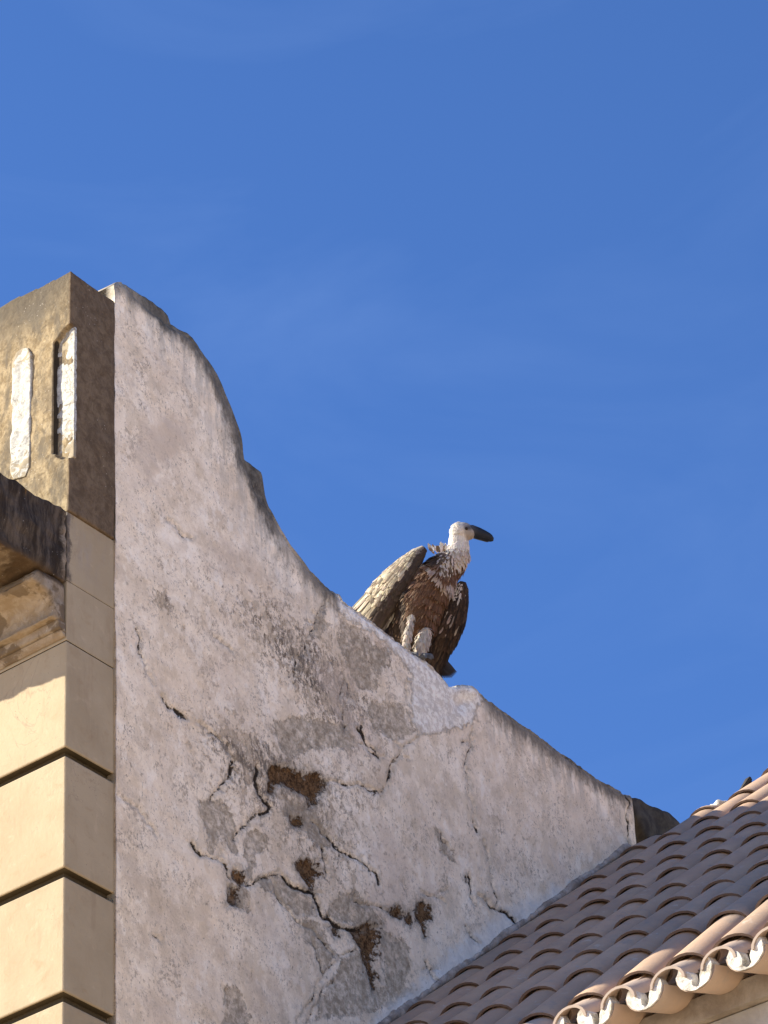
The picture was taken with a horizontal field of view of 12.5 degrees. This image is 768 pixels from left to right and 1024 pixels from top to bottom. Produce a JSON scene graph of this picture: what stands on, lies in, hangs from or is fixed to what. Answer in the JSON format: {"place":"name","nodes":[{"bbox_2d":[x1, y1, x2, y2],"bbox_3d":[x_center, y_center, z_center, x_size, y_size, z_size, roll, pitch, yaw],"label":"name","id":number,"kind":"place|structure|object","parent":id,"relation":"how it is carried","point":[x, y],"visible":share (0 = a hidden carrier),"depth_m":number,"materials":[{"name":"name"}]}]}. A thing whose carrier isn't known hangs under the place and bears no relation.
{"place":"outdoors","nodes":[
{"label":"outdoors","id":0,"kind":"place"},
{"bbox_2d":[0,271,114,1023],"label":"church front","id":1,"kind":"structure","parent":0,"point":[57,459],"depth_m":12.97,"materials":[{"name":"beige stone"}]},
{"bbox_2d":[0,0,767,822],"label":"sky","id":2,"kind":"structure","parent":0,"point":[498,267],"materials":[{"name":"blue"}]},
{"label":"ground","id":3,"kind":"structure","parent":0,"visible":0},
{"bbox_2d":[99,282,679,1023],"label":"scroll wall","id":4,"kind":"structure","parent":3,"relation":"on","point":[331,806],"depth_m":13.90,"materials":[{"name":"grey paint"}]},
{"bbox_2d":[352,521,493,677],"bbox_3d":[0.134,0.427,15.270,0.716,0.668,0.429,-3,-35,-1],"label":"vulture","id":5,"kind":"object","parent":4,"relation":"on","point":[413,603],"visible":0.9,"depth_m":15.18,"materials":[{"name":"brown"}]},
{"bbox_2d":[639,974,767,1023],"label":"aisle wall","id":6,"kind":"structure","parent":3,"relation":"on","point":[745,1001],"depth_m":11.62,"materials":[{"name":"beige paint"}]},
{"bbox_2d":[377,768,767,1023],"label":"tiled roof","id":7,"kind":"structure","parent":6,"relation":"on","point":[673,920],"depth_m":13.01,"materials":[{"name":"tile"}]}
]}

